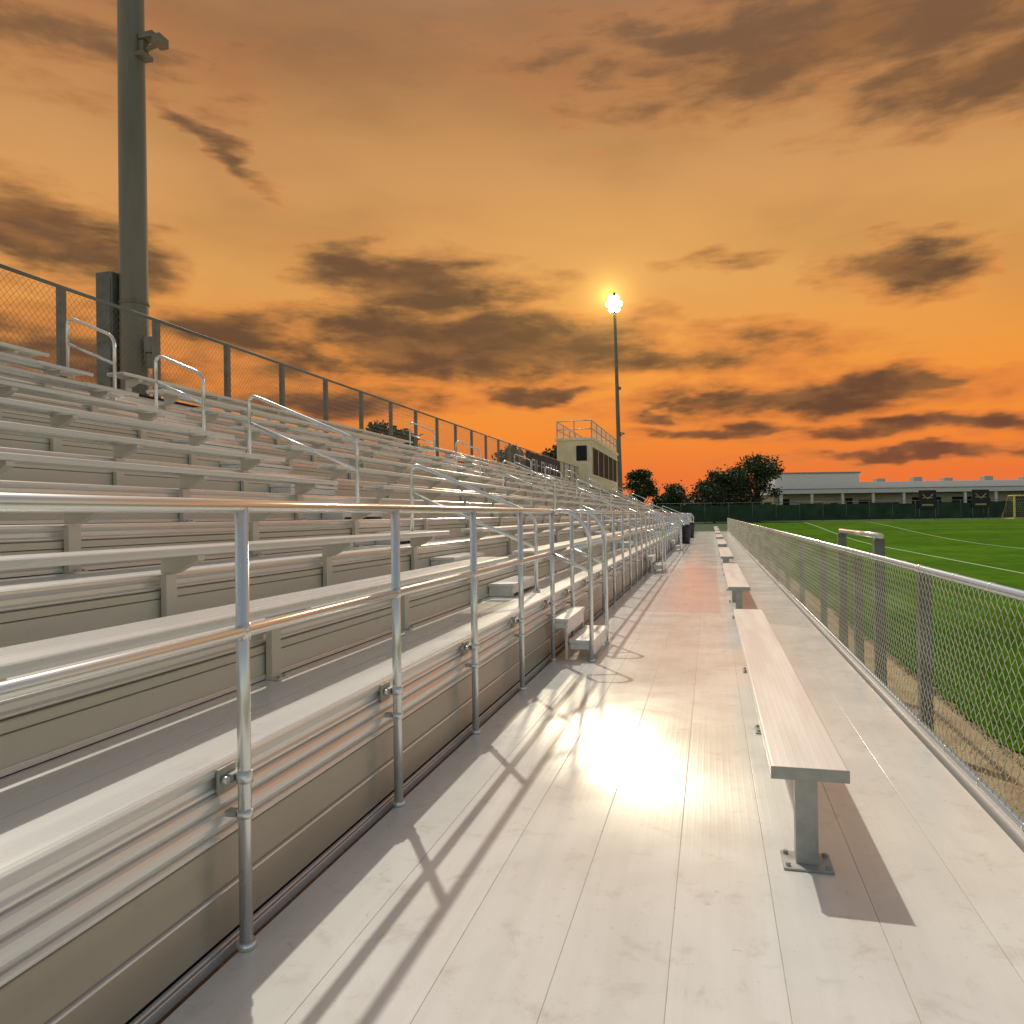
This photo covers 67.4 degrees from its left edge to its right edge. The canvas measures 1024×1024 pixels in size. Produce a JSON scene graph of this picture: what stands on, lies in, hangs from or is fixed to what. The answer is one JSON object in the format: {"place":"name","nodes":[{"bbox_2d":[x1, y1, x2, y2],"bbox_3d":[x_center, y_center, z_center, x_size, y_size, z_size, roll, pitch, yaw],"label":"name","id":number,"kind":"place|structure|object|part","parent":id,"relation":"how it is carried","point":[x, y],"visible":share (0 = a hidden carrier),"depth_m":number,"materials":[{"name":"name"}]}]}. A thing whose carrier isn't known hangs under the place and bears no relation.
{"place":"outdoors","nodes":[
{"label":"outdoors","id":0,"kind":"place"},
{"bbox_2d":[0,0,1023,505],"label":"sky","id":1,"kind":"structure","parent":0,"point":[804,218],"materials":[{"name":"orange"}]},
{"bbox_2d":[155,517,1023,1023],"bbox_3d":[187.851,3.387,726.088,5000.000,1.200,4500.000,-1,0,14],"label":"ground","id":2,"kind":"structure","parent":0,"point":[871,667],"depth_m":7.60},
{"bbox_2d":[96,271,119,388],"bbox_3d":[-6.846,-0.802,13.122,0.340,6.550,0.305,-1,0,14],"label":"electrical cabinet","id":3,"kind":"object","parent":2,"relation":"on","point":[107,285],"visible":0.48,"depth_m":13.01,"materials":[{"name":"metal"}]},
{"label":"doors","id":4,"kind":"part","parent":3,"relation":"part of","materials":[{"name":"grey metal"}]},
{"bbox_2d":[117,0,168,395],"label":"stadium light pole","id":5,"kind":"object","parent":2,"relation":"on","point":[135,39],"visible":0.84,"depth_m":12.98,"materials":[{"name":"grey metal"}]},
{"bbox_2d":[144,336,151,368],"bbox_3d":[-6.145,-2.697,13.009,0.190,0.520,0.160,-1,0,14],"label":"junction box","id":6,"kind":"object","parent":5,"relation":"attached to","point":[147,356],"visible":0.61,"depth_m":12.94,"materials":[{"name":"metal"}]},
{"bbox_2d":[0,342,681,1023],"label":"grandstand bleachers","id":7,"kind":"object","parent":2,"relation":"on","point":[118,872],"visible":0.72,"depth_m":4.03,"materials":[{"name":"metal"}]},
{"bbox_2d":[0,264,578,485],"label":"chain link fence","id":8,"kind":"object","parent":7,"relation":"attached to","point":[61,320],"visible":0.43,"depth_m":13.84,"materials":[{"name":"metal"}]},
{"bbox_2d":[526,450,559,481],"bbox_3d":[1.723,-2.296,40.102,0.024,1.180,8.500,-1,0,14],"label":"fence banner","id":9,"kind":"object","parent":8,"relation":"attached to","point":[539,463],"visible":0.85,"depth_m":39.26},
{"bbox_2d":[66,318,540,591],"bbox_3d":[-2.817,-0.842,9.407,6.430,3.574,0.090,-1,0,14],"label":"aisle handrail","id":10,"kind":"object","parent":7,"relation":"on","point":[355,468],"visible":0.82,"depth_m":9.33,"materials":[{"name":"silver metal"}]},
{"bbox_2d":[409,422,637,546],"bbox_3d":[0.188,-0.815,21.025,6.430,3.574,0.090,-1,0,14],"label":"aisle handrail","id":11,"kind":"object","parent":7,"relation":"on","point":[479,462],"visible":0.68,"depth_m":21.07,"materials":[{"name":"silver metal"}]},
{"bbox_2d":[555,420,618,491],"bbox_3d":[5.862,-3.757,57.358,2.580,4.530,14.260,-1,0,14],"label":"press box","id":12,"kind":"object","parent":7,"relation":"on","point":[593,458],"visible":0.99,"depth_m":50.97,"materials":[{"name":"beige"}]},
{"bbox_2d":[565,464,573,482],"bbox_3d":[3.790,-2.368,50.643,0.650,1.530,0.010,-1,0,14],"label":"door","id":13,"kind":"structure","parent":12,"relation":"in","point":[572,469],"depth_m":50.62,"materials":[{"name":"grey metal"}]},
{"bbox_2d":[576,445,616,481],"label":"windows","id":14,"kind":"structure","parent":12,"relation":"in","point":[581,451],"depth_m":54.25,"materials":[{"name":"black glass"}]},
{"bbox_2d":[514,454,663,533],"bbox_3d":[3.193,-0.788,32.642,6.430,3.574,0.090,-1,0,14],"label":"aisle handrail","id":15,"kind":"object","parent":7,"relation":"on","point":[585,490],"visible":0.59,"depth_m":32.65,"materials":[{"name":"silver metal"}]},
{"bbox_2d":[565,469,676,528],"bbox_3d":[6.198,-0.761,44.260,6.430,3.574,0.090,-1,0,14],"label":"aisle handrail","id":16,"kind":"object","parent":7,"relation":"on","point":[615,495],"visible":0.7,"depth_m":44.34,"materials":[{"name":"silver metal"}]},
{"bbox_2d":[613,486,679,516],"bbox_3d":[9.204,-0.734,55.878,6.430,3.574,0.090,-1,0,14],"label":"aisle handrail","id":17,"kind":"object","parent":7,"relation":"on","point":[642,502],"visible":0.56,"depth_m":55.79,"materials":[{"name":"silver metal"}]},
{"bbox_2d":[365,420,396,443],"bbox_3d":[-8.556,-1.415,47.870,4.216,8.651,4.273,-1,0,37],"label":"tree","id":18,"kind":"object","parent":2,"relation":"on","point":[379,427],"visible":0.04,"depth_m":47.17,"materials":[{"name":"green plant"}]},
{"bbox_2d":[388,428,422,449],"bbox_3d":[-6.333,-1.101,45.049,3.895,7.925,3.714,-1,0,14],"label":"tree","id":19,"kind":"object","parent":2,"relation":"on","point":[405,430],"visible":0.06,"depth_m":44.73,"materials":[{"name":"green plant"}]},
{"bbox_2d":[492,443,525,472],"bbox_3d":[0.174,-1.453,63.889,4.726,8.544,4.609,-1,0,14],"label":"tree","id":20,"kind":"object","parent":2,"relation":"on","point":[505,454],"visible":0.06,"depth_m":63.32,"materials":[{"name":"green plant"}]},
{"bbox_2d":[540,443,556,460],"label":"tree","id":21,"kind":"object","parent":2,"relation":"on","point":[552,453],"visible":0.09,"depth_m":75.76,"materials":[{"name":"green plant"}]},
{"bbox_2d":[161,531,1023,1023],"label":"walkway","id":22,"kind":"structure","parent":2,"relation":"on","point":[605,837],"depth_m":3.21,"materials":[{"name":"metal"}]},
{"bbox_2d":[0,492,693,952],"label":"front railing","id":23,"kind":"object","parent":22,"relation":"on","point":[240,632],"visible":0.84,"depth_m":2.86,"materials":[{"name":"metal"}]},
{"bbox_2d":[682,524,691,543],"bbox_3d":[8.821,1.107,39.032,0.549,0.997,0.549,-1,0,-34],"label":"trash can","id":24,"kind":"object","parent":22,"relation":"on","point":[686,529],"visible":0.83,"depth_m":38.83,"materials":[{"name":"black plastic"}]},
{"bbox_2d":[687,522,694,537],"bbox_3d":[11.326,1.130,48.714,0.549,0.997,0.549,-1,0,-34],"label":"trash can","id":25,"kind":"object","parent":22,"relation":"on","point":[692,524],"visible":0.5,"depth_m":48.50,"materials":[{"name":"black plastic"}]},
{"bbox_2d":[716,534,722,546],"bbox_3d":[9.905,1.350,36.717,0.302,0.458,5.404,-1,0,14],"label":"aluminum bench","id":26,"kind":"object","parent":22,"relation":"on","point":[719,536],"visible":0.68,"depth_m":35.08,"materials":[{"name":"metal"}]},
{"bbox_2d":[717,539,726,553],"bbox_3d":[7.901,1.332,28.971,0.302,0.458,5.404,-1,0,14],"label":"aluminum bench","id":27,"kind":"object","parent":22,"relation":"on","point":[721,542],"visible":0.63,"depth_m":27.70,"materials":[{"name":"metal"}]},
{"bbox_2d":[719,547,733,574],"bbox_3d":[5.898,1.314,21.227,0.302,0.458,5.404,-1,0,14],"label":"aluminum bench","id":28,"kind":"object","parent":22,"relation":"on","point":[726,554],"visible":0.65,"depth_m":20.02,"materials":[{"name":"metal"}]},
{"bbox_2d":[722,563,749,617],"bbox_3d":[3.894,1.296,13.481,0.302,0.458,5.404,-1,0,14],"label":"aluminum bench","id":29,"kind":"object","parent":22,"relation":"on","point":[737,583],"visible":0.88,"depth_m":12.07,"materials":[{"name":"metal"}]},
{"bbox_2d":[733,609,849,874],"bbox_3d":[1.891,1.278,5.736,0.302,0.458,5.404,-1,0,14],"label":"aluminum bench","id":30,"kind":"object","parent":22,"relation":"on","point":[802,752],"visible":1,"depth_m":3.60,"materials":[{"name":"metal"}]},
{"bbox_2d":[727,518,1023,830],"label":"chain link fence","id":31,"kind":"object","parent":22,"relation":"on","point":[743,534],"visible":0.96,"depth_m":5.52,"materials":[{"name":"metal"}]},
{"bbox_2d":[606,292,624,493],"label":"stadium light pole","id":32,"kind":"object","parent":2,"relation":"on","point":[613,299],"visible":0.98,"depth_m":84.10,"materials":[{"name":"grey metal"}]},
{"bbox_2d":[622,468,659,504],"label":"tree","id":33,"kind":"object","parent":2,"relation":"on","point":[639,478],"visible":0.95,"depth_m":110.09,"materials":[{"name":"green plant"}]},
{"bbox_2d":[648,480,687,506],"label":"tree","id":34,"kind":"object","parent":2,"relation":"on","point":[675,492],"visible":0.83,"depth_m":112.27,"materials":[{"name":"green plant"}]},
{"bbox_2d":[679,467,743,522],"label":"tree","id":35,"kind":"object","parent":2,"relation":"on","point":[710,492],"visible":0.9,"depth_m":96.89,"materials":[{"name":"green plant"}]},
{"bbox_2d":[651,496,782,514],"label":"distant shrubs","id":36,"kind":"object","parent":2,"relation":"on","point":[691,500],"depth_m":113.49,"materials":[{"name":"green plant"}]},
{"bbox_2d":[716,467,763,505],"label":"tree","id":37,"kind":"object","parent":2,"relation":"on","point":[724,504],"visible":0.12,"depth_m":102.88,"materials":[{"name":"green plant"}]},
{"bbox_2d":[719,452,783,521],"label":"tree","id":38,"kind":"object","parent":2,"relation":"on","point":[759,470],"visible":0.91,"depth_m":97.41,"materials":[{"name":"green plant"}]},
{"bbox_2d":[656,499,1023,521],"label":"windscreen fence","id":39,"kind":"object","parent":2,"relation":"on","point":[814,511],"visible":0.73,"depth_m":95.46,"materials":[{"name":"fabric"}]},
{"bbox_2d":[837,529,886,685],"bbox_3d":[4.076,1.257,9.014,0.100,2.080,2.500,-1,0,14],"label":"ramp handrail","id":40,"kind":"object","parent":2,"relation":"on","point":[879,546],"visible":0.57,"depth_m":7.87,"materials":[{"name":"metal"}]},
{"bbox_2d":[779,491,997,504],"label":"colonnade","id":41,"kind":"object","parent":2,"relation":"on","point":[903,497],"visible":0.29,"depth_m":125.26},
{"bbox_2d":[762,492,1023,504],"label":"walls","id":42,"kind":"structure","parent":2,"relation":"on","point":[879,498],"depth_m":128.95,"materials":[{"name":"white paint"}]},
{"bbox_2d":[753,473,1023,495],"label":"roof fascia","id":43,"kind":"structure","parent":42,"relation":"on","point":[807,484],"depth_m":136.98,"materials":[{"name":"white metal"}]},
{"bbox_2d":[873,476,1023,481],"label":"rooftop units","id":44,"kind":"object","parent":43,"relation":"on","point":[941,479],"visible":0.85,"depth_m":139.96,"materials":[{"name":"metal"}]},
{"bbox_2d":[779,496,1023,504],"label":"windows and doors","id":45,"kind":"structure","parent":42,"relation":"attached to","point":[954,499],"depth_m":128.86,"materials":[{"name":"grey glass"}]},
{"bbox_2d":[918,490,935,519],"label":"sports sign","id":46,"kind":"object","parent":2,"relation":"on","point":[927,499],"visible":0.93,"depth_m":96.18,"materials":[{"name":"metal"}]},
{"bbox_2d":[971,489,988,518],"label":"sports sign","id":47,"kind":"object","parent":2,"relation":"on","point":[980,498],"visible":0.92,"depth_m":96.73,"materials":[{"name":"metal"}]},
{"bbox_2d":[1001,495,1023,518],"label":"soccer goal","id":48,"kind":"object","parent":2,"relation":"on","point":[1014,511],"visible":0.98,"depth_m":95.00,"materials":[{"name":"metal"}]},
{"bbox_2d":[746,519,1023,768],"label":"grass field","id":49,"kind":"structure","parent":0,"point":[1008,534],"depth_m":26.77,"materials":[{"name":"green plant"}]},
{"bbox_2d":[805,522,1023,573],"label":"field line markings","id":50,"kind":"object","parent":49,"relation":"on","point":[930,555],"visible":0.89,"depth_m":46.02,"materials":[{"name":"paint"}]},
{"bbox_2d":[767,472,1013,490],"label":"roof coping","id":51,"kind":"object","parent":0,"point":[866,488],"visible":0.23,"depth_m":124.89,"materials":[{"name":"grey metal"}]},
{"bbox_2d":[795,590,1023,818],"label":"scattered gravel","id":52,"kind":"structure","parent":0,"point":[941,716],"depth_m":7.61,"materials":[{"name":"beige gravel"}]}
]}

